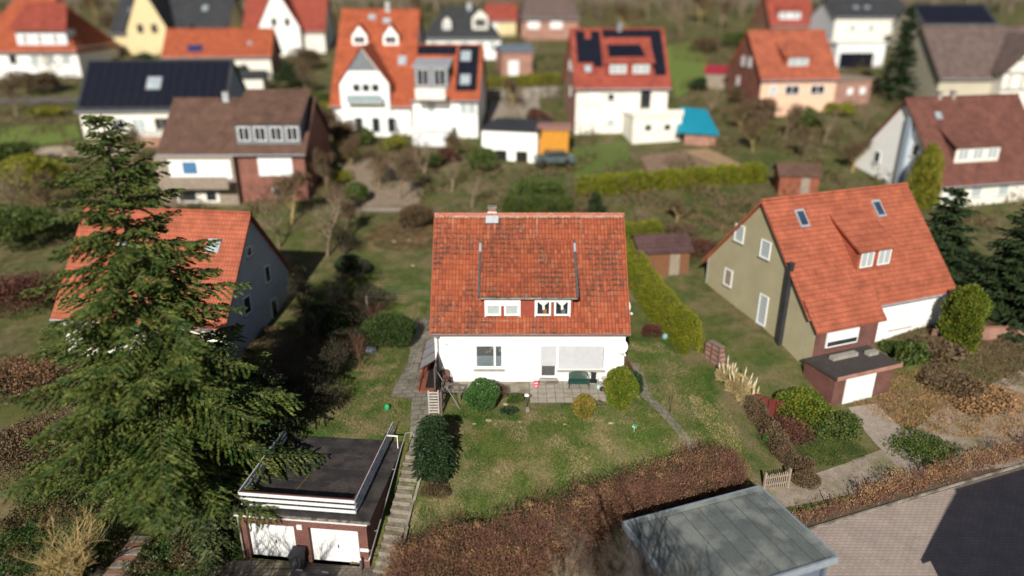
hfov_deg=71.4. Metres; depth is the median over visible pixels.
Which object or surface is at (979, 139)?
house
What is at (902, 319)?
window
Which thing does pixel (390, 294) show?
washing line
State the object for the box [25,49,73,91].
bare tree
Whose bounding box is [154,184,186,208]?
bare tree
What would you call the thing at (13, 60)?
window
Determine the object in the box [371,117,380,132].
window
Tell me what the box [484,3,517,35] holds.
house
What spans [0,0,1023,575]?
ground
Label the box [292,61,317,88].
bare tree
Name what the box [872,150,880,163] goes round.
window
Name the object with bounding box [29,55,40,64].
window
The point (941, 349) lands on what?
shrub
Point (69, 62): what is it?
window
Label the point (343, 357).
thicket shrub
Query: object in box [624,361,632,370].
roof shrub
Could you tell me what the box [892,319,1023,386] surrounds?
bank grass
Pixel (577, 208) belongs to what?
bare tree
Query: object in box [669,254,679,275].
door
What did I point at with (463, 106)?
window
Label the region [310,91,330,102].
garden hedge
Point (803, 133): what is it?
bare tree
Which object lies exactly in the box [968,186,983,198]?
window
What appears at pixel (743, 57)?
window
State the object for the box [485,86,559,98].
garden wall
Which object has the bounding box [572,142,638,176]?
garden lawn
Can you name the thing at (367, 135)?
shrub
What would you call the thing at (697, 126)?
lean to
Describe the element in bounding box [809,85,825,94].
window
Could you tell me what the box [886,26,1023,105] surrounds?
house
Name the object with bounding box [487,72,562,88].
garden hedge
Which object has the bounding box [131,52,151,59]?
shrub
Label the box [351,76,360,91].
window
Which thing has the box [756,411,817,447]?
shrub
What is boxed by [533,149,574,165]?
parked car
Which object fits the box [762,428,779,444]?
ivy patch
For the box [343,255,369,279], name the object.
thicket shrub
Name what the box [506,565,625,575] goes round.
bare ground
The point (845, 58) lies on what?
garage door
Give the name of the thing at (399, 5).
bare tree
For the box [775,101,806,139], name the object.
bare tree
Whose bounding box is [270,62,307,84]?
shrub
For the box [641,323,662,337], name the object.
red brown bush
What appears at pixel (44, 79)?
shrub
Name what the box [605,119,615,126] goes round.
window
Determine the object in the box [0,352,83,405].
shrub
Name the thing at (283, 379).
undergrowth
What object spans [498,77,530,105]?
bare tree
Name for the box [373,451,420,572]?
garden steps
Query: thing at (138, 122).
window
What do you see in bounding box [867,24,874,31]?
window
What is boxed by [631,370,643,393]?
dark shrub
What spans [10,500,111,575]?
shrub
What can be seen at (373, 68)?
house
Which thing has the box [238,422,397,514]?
railing
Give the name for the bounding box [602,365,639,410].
tall thuja
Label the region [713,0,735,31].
bare tree
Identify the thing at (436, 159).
shrub
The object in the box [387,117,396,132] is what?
window
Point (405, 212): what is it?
brown shrub
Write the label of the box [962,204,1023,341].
conifer tree
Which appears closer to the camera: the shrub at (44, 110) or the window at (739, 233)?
the window at (739, 233)
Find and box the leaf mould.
[364,222,433,250]
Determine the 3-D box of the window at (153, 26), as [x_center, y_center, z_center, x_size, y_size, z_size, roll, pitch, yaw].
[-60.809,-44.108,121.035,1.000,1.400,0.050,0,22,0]
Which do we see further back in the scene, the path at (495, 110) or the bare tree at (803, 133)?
the path at (495, 110)
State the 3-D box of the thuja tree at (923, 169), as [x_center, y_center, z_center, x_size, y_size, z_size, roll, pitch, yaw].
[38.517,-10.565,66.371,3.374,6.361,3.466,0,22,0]
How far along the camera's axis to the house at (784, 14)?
136.55 m
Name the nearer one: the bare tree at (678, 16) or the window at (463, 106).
the window at (463, 106)
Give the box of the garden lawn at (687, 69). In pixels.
[666,40,706,98]
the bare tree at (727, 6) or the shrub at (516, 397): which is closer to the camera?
the shrub at (516, 397)
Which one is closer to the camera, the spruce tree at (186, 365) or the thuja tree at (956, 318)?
the spruce tree at (186, 365)
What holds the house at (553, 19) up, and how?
on the ground at (754, 350)
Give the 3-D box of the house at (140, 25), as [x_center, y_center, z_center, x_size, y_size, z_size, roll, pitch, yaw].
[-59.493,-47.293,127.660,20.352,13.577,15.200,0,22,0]
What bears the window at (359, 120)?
in the house at (373, 68)
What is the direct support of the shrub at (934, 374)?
on the ground at (754, 350)
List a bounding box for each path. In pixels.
[31,146,141,158]
[340,157,423,206]
[342,207,422,211]
[392,319,433,451]
[438,381,528,393]
[487,97,539,122]
[631,363,703,466]
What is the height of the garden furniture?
0.230 m
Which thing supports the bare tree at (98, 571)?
on the ground at (754, 350)
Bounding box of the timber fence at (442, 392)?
[439,375,460,414]
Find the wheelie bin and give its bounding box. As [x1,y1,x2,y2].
[287,545,307,569]
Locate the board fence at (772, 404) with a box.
[754,394,797,420]
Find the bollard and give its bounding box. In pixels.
[359,558,361,571]
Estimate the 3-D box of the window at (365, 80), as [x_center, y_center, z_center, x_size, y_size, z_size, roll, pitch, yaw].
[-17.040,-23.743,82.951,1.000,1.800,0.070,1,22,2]
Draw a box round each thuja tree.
[905,141,945,209]
[935,283,994,356]
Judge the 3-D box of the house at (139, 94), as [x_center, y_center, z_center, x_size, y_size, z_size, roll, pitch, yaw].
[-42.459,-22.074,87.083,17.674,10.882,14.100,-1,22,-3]
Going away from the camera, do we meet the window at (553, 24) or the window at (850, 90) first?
the window at (850, 90)
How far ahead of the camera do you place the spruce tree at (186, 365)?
30.87 m
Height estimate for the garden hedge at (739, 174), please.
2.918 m
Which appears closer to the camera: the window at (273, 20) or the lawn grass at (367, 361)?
the lawn grass at (367, 361)
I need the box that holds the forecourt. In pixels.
[204,558,388,575]
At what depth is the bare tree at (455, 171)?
70.35 m
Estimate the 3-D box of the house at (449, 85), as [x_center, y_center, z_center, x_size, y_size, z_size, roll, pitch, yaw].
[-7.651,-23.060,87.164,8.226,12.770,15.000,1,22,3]
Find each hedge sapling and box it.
[411,522,435,543]
[442,506,462,530]
[518,482,550,503]
[731,453,753,468]
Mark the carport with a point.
(743, 532)
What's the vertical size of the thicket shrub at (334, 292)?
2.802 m
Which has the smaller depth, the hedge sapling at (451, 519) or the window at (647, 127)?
the hedge sapling at (451, 519)
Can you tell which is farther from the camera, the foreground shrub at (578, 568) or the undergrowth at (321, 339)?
the undergrowth at (321, 339)
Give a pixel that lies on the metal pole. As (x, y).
(448, 390)
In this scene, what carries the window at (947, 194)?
in the house at (979, 139)
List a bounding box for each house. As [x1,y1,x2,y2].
[0,0,120,77]
[49,205,294,364]
[74,60,246,146]
[109,0,243,53]
[153,89,332,205]
[242,0,336,55]
[329,1,425,135]
[408,44,487,146]
[425,2,502,58]
[429,205,630,383]
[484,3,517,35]
[518,0,580,39]
[563,22,671,133]
[701,182,955,405]
[725,29,840,115]
[752,0,812,29]
[809,0,906,46]
[848,90,1023,206]
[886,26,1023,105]
[889,4,1000,52]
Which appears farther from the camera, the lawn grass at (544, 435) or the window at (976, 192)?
the window at (976, 192)
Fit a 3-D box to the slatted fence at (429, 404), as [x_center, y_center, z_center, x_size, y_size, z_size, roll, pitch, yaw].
[-4.325,6.295,39.224,0.610,1.500,0.080,0,22,0]
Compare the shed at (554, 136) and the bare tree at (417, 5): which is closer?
the shed at (554, 136)
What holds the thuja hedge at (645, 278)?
on the ground at (754, 350)
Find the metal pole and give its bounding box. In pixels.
[435,369,459,408]
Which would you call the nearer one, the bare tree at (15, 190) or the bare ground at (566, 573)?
the bare ground at (566, 573)
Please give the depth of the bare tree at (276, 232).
59.75 m
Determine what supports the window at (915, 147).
in the house at (979, 139)
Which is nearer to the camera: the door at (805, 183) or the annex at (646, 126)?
the door at (805, 183)
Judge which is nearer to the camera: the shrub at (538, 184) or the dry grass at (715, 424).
the dry grass at (715, 424)
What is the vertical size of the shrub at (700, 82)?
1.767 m
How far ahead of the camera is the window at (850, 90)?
95.56 m
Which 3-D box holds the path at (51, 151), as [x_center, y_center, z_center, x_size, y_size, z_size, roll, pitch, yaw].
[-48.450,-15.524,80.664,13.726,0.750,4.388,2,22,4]
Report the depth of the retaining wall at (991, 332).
49.17 m
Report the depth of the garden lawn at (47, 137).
85.46 m
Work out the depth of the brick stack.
45.56 m
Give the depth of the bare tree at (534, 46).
115.68 m
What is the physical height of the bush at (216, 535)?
5.419 m
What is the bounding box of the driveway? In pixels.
[848,403,1023,474]
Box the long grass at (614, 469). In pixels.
[409,446,702,545]
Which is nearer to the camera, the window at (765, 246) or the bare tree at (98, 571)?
the bare tree at (98, 571)
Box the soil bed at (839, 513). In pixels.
[796,467,1006,526]
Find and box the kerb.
[808,463,1023,529]
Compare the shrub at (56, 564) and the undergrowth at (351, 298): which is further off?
the undergrowth at (351, 298)
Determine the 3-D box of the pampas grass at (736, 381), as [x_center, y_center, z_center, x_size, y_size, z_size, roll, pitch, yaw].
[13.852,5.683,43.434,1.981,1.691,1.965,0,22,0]
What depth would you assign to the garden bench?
41.94 m
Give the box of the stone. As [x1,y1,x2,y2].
[365,344,376,353]
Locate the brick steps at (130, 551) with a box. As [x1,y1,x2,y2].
[103,536,152,575]
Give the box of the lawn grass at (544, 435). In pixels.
[410,412,696,539]
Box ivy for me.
[0,454,257,575]
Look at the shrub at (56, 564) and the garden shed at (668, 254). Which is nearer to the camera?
the shrub at (56, 564)
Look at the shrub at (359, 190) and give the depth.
67.01 m
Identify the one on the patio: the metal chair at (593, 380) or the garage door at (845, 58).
the metal chair at (593, 380)
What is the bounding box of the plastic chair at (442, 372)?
[439,369,450,386]
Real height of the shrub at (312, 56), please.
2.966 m
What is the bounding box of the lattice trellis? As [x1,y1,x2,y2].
[434,352,438,399]
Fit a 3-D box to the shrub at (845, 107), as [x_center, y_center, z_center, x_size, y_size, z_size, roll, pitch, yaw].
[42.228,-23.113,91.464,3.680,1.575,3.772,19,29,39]
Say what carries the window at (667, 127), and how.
in the annex at (646, 126)
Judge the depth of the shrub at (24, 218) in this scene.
58.83 m
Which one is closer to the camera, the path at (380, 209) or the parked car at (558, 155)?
the path at (380, 209)
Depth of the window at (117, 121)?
84.17 m
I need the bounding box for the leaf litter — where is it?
[521,559,626,575]
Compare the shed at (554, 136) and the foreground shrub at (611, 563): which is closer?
the foreground shrub at (611, 563)
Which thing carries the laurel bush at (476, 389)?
on the ground at (754, 350)
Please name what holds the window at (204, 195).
in the house at (225, 148)
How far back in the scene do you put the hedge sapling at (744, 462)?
37.59 m
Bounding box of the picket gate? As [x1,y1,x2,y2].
[762,468,791,488]
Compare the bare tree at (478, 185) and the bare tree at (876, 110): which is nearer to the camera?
the bare tree at (478, 185)
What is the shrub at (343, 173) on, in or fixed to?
on the ground at (754, 350)
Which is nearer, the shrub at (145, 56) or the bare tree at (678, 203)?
the bare tree at (678, 203)
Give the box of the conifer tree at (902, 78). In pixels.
[874,7,920,102]
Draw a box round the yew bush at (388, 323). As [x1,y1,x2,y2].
[358,312,417,348]
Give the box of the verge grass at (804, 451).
[756,432,867,465]
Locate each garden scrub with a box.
[0,4,1022,231]
[21,11,1023,268]
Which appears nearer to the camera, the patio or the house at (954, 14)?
the patio
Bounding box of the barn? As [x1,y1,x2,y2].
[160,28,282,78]
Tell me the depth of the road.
97.97 m
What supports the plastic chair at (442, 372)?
on the path at (519, 387)
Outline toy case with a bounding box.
[534,380,538,386]
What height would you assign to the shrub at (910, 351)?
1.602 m
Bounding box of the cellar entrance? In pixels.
[417,336,435,391]
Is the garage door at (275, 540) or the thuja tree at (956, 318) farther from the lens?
the thuja tree at (956, 318)
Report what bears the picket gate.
on the ground at (754, 350)
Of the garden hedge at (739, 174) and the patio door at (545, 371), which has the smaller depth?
the patio door at (545, 371)
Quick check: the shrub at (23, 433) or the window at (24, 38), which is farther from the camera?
the window at (24, 38)
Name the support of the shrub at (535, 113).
on the ground at (754, 350)
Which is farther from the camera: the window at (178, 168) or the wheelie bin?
the window at (178, 168)
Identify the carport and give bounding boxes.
[622,485,838,575]
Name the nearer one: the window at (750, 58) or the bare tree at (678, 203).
the bare tree at (678, 203)
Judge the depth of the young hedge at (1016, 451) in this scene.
38.80 m
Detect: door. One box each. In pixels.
[249,523,295,556]
[310,528,359,561]
[508,60,518,75]
[540,346,556,376]
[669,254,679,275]
[754,293,768,327]
[800,177,810,193]
[838,53,873,67]
[842,373,876,403]
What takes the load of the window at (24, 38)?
in the house at (60, 28)
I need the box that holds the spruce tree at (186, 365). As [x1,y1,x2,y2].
[0,112,326,541]
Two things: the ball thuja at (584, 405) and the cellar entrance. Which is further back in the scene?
the cellar entrance
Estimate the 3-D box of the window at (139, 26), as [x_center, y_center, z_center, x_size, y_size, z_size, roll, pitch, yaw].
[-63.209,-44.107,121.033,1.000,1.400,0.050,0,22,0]
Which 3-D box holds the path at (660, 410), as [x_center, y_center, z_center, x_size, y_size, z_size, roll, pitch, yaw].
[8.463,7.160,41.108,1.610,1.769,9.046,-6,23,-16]
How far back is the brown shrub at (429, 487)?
35.08 m
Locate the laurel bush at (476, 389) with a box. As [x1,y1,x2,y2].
[462,377,499,411]
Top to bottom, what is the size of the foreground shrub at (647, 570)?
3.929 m
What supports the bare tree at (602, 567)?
on the ground at (754, 350)
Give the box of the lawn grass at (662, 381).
[439,341,753,486]
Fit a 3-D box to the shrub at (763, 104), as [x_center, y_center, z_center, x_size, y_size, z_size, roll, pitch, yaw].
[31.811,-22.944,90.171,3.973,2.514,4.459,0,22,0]
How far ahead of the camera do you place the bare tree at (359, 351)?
44.37 m
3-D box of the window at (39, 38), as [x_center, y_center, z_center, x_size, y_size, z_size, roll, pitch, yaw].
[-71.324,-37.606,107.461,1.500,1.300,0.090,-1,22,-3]
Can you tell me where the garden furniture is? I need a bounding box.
[829,349,878,360]
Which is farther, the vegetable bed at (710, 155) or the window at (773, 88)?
the window at (773, 88)
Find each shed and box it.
[240,70,268,88]
[537,122,570,153]
[626,232,694,276]
[704,65,727,89]
[772,162,822,195]
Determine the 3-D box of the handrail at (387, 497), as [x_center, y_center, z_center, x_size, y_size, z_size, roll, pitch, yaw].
[-5.988,9.949,34.765,0.467,2.906,6.372,5,23,12]
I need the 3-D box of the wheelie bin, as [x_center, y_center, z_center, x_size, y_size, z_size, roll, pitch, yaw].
[-9.868,12.546,32.833,0.600,1.094,0.761,3,22,7]
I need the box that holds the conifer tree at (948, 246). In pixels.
[924,187,980,297]
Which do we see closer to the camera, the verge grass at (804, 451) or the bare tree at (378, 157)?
the verge grass at (804, 451)
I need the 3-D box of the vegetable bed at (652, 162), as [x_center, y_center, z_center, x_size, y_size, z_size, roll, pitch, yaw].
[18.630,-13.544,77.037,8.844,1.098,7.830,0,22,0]
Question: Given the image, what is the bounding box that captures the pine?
[580,191,608,212]
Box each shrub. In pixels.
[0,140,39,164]
[0,152,75,185]
[0,203,69,243]
[0,269,61,316]
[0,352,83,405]
[0,404,89,491]
[1,70,66,89]
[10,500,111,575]
[24,104,67,115]
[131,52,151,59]
[236,64,249,72]
[264,325,299,358]
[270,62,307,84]
[274,361,325,404]
[277,263,328,312]
[283,387,310,419]
[286,47,322,64]
[291,307,325,343]
[294,380,348,412]
[303,301,352,336]
[307,339,345,383]
[317,101,332,111]
[319,105,340,125]
[320,224,362,254]
[320,270,357,300]
[329,327,371,359]
[329,345,350,372]
[330,119,359,144]
[331,300,372,331]
[333,170,352,181]
[334,253,369,275]
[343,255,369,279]
[346,181,369,199]
[353,126,375,143]
[353,283,390,314]
[363,298,386,316]
[382,133,407,148]
[397,203,434,228]
[401,147,421,164]
[414,308,429,332]
[417,479,450,498]
[420,151,444,165]
[436,147,460,160]
[467,146,498,167]
[489,383,508,398]
[499,405,518,414]
[506,176,569,200]
[506,392,523,404]
[525,107,551,119]
[546,534,586,575]
[570,559,592,575]
[585,542,638,575]
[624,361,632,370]
[628,522,668,575]
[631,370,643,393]
[664,222,702,235]
[687,77,708,87]
[689,36,720,49]
[690,237,717,257]
[718,32,745,43]
[726,85,746,102]
[750,97,777,115]
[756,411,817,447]
[772,385,835,426]
[791,469,822,489]
[794,105,829,126]
[799,410,864,441]
[823,102,855,114]
[876,338,931,365]
[880,424,967,470]
[913,333,971,363]
[915,363,991,398]
[947,381,1023,416]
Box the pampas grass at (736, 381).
[724,367,752,394]
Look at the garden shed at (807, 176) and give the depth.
68.25 m
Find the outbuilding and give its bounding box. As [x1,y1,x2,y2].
[494,44,534,75]
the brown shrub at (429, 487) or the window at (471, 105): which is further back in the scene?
the window at (471, 105)
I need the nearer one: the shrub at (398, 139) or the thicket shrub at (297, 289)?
the thicket shrub at (297, 289)
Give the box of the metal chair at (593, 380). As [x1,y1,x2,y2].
[588,371,597,384]
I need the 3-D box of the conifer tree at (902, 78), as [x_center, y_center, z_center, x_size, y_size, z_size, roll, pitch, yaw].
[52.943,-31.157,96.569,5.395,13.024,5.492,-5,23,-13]
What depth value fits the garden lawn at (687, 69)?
114.22 m
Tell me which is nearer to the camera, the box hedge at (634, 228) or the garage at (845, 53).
the box hedge at (634, 228)
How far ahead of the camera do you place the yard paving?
35.20 m
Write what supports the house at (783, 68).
on the ground at (754, 350)
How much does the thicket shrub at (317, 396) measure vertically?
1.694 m
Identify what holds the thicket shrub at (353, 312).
on the ground at (754, 350)
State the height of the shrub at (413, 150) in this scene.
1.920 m
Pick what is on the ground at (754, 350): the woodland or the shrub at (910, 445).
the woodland
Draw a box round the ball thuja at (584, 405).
[570,393,597,418]
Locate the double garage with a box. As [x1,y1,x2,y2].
[232,435,403,572]
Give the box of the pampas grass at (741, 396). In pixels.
[733,377,760,405]
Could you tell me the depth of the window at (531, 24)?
131.69 m
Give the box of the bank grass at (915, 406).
[853,370,1023,438]
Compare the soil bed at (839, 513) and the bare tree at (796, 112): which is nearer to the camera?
the soil bed at (839, 513)
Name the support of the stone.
on the ground at (754, 350)
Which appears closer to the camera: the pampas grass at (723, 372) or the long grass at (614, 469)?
the long grass at (614, 469)
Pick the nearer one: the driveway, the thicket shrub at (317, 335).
the driveway
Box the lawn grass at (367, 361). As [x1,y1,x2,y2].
[289,275,430,441]
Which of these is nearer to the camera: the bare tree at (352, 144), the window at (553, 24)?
the bare tree at (352, 144)
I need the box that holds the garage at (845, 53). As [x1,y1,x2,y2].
[828,41,888,68]
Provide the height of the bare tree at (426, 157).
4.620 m
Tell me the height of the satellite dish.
0.805 m
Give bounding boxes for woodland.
[0,0,1023,16]
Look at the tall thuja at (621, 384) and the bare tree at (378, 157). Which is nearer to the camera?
the tall thuja at (621, 384)
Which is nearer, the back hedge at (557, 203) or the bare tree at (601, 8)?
the back hedge at (557, 203)
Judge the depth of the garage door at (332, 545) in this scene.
33.17 m
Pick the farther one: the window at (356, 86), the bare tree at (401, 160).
the window at (356, 86)
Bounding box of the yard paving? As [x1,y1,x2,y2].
[810,467,1023,575]
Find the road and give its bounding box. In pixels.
[0,97,77,102]
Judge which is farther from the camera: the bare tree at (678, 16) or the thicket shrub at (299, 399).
the bare tree at (678, 16)
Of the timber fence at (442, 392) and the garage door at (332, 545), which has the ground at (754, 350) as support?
the timber fence at (442, 392)
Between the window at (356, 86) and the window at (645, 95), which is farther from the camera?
the window at (645, 95)
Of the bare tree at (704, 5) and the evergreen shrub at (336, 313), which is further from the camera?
the bare tree at (704, 5)
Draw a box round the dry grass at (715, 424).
[690,395,741,454]
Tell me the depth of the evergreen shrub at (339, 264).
55.78 m
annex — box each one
[479,118,552,162]
[621,109,683,143]
[833,74,874,104]
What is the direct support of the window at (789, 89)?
in the house at (783, 68)
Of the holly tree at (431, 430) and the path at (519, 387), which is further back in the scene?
the path at (519, 387)
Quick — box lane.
[765,370,1023,506]
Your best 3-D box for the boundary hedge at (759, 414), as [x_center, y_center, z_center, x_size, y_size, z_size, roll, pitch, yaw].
[15.080,8.392,40.437,1.935,2.845,5.713,-7,23,-17]
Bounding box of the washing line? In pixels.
[365,284,430,319]
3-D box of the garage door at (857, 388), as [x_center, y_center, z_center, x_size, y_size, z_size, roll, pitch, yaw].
[21.439,6.272,44.005,2.350,2.000,0.060,-8,23,-19]
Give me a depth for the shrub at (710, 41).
122.37 m
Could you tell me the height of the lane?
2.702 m
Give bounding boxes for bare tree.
[0,78,26,115]
[0,159,35,204]
[5,168,61,205]
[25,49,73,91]
[64,562,127,575]
[80,0,110,23]
[92,9,113,35]
[115,126,144,163]
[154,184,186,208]
[249,194,296,247]
[262,167,312,223]
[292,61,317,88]
[305,184,348,255]
[308,146,341,191]
[315,181,349,221]
[332,197,360,238]
[333,133,363,166]
[346,333,365,369]
[359,143,393,187]
[381,0,415,8]
[384,149,422,199]
[404,0,422,11]
[408,139,437,182]
[441,133,467,151]
[442,158,459,191]
[457,174,489,207]
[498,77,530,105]
[525,33,544,63]
[539,515,700,575]
[572,203,586,211]
[595,0,609,23]
[613,1,644,27]
[636,0,651,19]
[664,1,696,37]
[664,197,695,221]
[691,0,716,23]
[699,86,728,114]
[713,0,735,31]
[722,96,757,127]
[728,108,772,151]
[731,0,746,19]
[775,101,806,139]
[793,122,818,159]
[813,105,848,143]
[839,139,872,171]
[851,96,884,131]
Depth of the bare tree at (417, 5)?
144.47 m
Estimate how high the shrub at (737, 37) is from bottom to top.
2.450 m
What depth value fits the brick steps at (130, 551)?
33.38 m
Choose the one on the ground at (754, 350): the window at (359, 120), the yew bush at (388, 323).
the yew bush at (388, 323)
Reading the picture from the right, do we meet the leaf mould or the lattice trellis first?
the lattice trellis
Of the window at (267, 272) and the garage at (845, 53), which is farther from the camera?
the garage at (845, 53)
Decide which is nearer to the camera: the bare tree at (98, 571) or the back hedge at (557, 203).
the bare tree at (98, 571)
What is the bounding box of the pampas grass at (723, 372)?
[714,355,737,382]
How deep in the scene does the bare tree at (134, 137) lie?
75.47 m
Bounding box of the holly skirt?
[417,441,448,473]
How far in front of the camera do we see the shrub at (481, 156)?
74.01 m
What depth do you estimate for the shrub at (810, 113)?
86.53 m
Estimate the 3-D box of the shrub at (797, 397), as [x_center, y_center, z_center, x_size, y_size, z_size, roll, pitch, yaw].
[17.223,6.953,42.360,3.443,1.483,3.246,0,22,0]
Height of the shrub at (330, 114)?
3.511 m
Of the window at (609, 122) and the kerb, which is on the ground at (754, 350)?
the kerb
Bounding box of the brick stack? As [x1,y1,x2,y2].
[702,339,725,367]
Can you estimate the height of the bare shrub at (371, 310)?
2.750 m
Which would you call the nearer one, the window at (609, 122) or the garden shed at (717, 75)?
the window at (609, 122)
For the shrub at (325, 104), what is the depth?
89.79 m
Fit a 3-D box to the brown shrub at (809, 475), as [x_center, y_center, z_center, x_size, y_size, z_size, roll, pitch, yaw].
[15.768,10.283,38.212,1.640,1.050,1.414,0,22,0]
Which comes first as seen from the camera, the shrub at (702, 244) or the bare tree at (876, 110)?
the shrub at (702, 244)
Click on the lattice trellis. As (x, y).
(436, 380)
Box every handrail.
[77,515,116,570]
[364,431,414,560]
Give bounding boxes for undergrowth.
[179,325,311,425]
[221,366,312,423]
[268,331,349,382]
[319,295,378,343]
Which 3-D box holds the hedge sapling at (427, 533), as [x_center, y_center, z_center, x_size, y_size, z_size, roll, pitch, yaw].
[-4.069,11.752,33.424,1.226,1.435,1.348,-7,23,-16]
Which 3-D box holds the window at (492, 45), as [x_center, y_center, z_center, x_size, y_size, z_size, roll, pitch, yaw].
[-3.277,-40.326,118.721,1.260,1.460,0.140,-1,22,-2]
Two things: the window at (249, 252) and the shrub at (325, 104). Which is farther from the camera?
the shrub at (325, 104)
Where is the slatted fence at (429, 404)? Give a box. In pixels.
[427,390,439,413]
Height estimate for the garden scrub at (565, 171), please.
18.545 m
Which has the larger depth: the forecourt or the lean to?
the lean to
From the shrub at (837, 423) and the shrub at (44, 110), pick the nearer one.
the shrub at (837, 423)
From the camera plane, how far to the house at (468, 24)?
118.52 m
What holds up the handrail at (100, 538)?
on the ground at (754, 350)
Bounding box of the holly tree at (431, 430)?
[408,414,457,484]
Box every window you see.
[7,55,18,64]
[19,34,30,42]
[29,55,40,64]
[33,34,45,42]
[46,55,55,64]
[49,34,60,42]
[61,55,72,64]
[112,118,125,130]
[130,118,146,130]
[136,24,143,32]
[151,24,157,32]
[154,118,166,129]
[168,160,232,178]
[176,190,220,202]
[242,293,253,317]
[246,245,253,258]
[257,157,292,176]
[264,264,272,285]
[270,296,278,318]
[271,18,276,25]
[284,18,289,25]
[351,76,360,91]
[354,117,363,128]
[361,76,370,91]
[370,76,379,91]
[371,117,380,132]
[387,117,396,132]
[426,102,435,113]
[459,102,467,113]
[468,102,475,113]
[475,346,502,367]
[489,42,495,50]
[528,21,539,28]
[550,21,561,28]
[589,91,599,102]
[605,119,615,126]
[606,93,614,101]
[639,90,651,108]
[645,125,650,130]
[664,124,670,129]
[721,267,732,288]
[732,223,744,244]
[741,55,744,66]
[748,57,751,67]
[757,238,771,261]
[768,85,777,95]
[784,85,799,94]
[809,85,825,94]
[824,327,859,348]
[847,88,852,94]
[849,24,856,31]
[859,87,865,93]
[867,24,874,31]
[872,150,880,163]
[888,308,914,331]
[910,143,919,157]
[946,193,954,199]
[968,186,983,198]
[995,184,1009,196]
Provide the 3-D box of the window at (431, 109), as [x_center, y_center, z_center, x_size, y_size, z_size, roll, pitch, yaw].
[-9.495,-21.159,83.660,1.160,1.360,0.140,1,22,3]
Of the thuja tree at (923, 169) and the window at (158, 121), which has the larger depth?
the window at (158, 121)
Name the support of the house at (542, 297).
on the ground at (754, 350)
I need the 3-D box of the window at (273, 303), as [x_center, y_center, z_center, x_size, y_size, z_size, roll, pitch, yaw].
[-17.320,1.749,52.076,0.140,2.060,1.160,3,22,7]
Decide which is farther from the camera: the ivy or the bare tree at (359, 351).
the bare tree at (359, 351)
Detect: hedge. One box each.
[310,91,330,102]
[378,436,756,575]
[380,511,619,575]
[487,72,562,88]
[501,193,575,212]
[574,161,767,197]
[624,218,663,238]
[626,235,707,355]
[743,394,816,477]
[789,490,860,524]
[847,433,1023,510]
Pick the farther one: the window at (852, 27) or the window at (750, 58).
the window at (852, 27)
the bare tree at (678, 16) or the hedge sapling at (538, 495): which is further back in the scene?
the bare tree at (678, 16)
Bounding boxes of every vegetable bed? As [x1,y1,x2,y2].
[640,151,715,171]
[682,148,740,165]
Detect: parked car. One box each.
[290,569,330,575]
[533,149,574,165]
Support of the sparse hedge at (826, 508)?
on the soil bed at (839, 513)
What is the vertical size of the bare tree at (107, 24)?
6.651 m
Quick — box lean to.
[676,107,718,146]
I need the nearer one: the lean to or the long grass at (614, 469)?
the long grass at (614, 469)
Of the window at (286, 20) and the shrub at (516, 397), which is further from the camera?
the window at (286, 20)
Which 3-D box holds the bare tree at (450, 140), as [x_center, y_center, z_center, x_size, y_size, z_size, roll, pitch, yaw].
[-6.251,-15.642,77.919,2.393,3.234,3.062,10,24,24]
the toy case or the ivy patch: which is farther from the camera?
the toy case
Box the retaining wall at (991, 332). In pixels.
[931,325,1023,339]
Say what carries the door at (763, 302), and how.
in the house at (810, 282)
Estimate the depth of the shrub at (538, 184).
66.86 m
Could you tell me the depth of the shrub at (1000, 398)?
44.10 m
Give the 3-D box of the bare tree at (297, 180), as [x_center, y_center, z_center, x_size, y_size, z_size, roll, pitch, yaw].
[-19.928,-8.502,63.861,3.989,5.390,5.104,-20,29,-40]
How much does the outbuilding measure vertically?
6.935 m
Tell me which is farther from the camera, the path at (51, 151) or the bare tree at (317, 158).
the path at (51, 151)
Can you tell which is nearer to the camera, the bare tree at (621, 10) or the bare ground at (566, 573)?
the bare ground at (566, 573)
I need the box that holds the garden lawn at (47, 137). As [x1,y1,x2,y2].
[0,124,81,145]
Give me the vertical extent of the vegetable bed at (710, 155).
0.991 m
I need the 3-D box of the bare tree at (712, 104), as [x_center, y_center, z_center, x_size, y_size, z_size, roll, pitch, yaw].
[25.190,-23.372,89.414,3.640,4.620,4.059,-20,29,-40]
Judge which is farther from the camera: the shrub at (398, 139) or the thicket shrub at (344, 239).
the shrub at (398, 139)
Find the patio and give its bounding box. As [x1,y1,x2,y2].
[529,381,606,402]
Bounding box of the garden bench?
[568,371,588,388]
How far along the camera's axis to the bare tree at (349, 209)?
60.91 m
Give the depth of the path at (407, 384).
42.63 m
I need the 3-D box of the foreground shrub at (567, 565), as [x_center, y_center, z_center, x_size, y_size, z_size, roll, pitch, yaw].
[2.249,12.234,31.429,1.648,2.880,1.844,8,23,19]
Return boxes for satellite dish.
[616,340,627,356]
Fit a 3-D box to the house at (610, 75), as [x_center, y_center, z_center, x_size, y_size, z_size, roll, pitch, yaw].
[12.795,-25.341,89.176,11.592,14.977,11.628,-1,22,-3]
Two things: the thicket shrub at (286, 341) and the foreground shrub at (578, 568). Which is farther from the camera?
the thicket shrub at (286, 341)
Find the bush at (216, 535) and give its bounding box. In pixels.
[157,450,248,573]

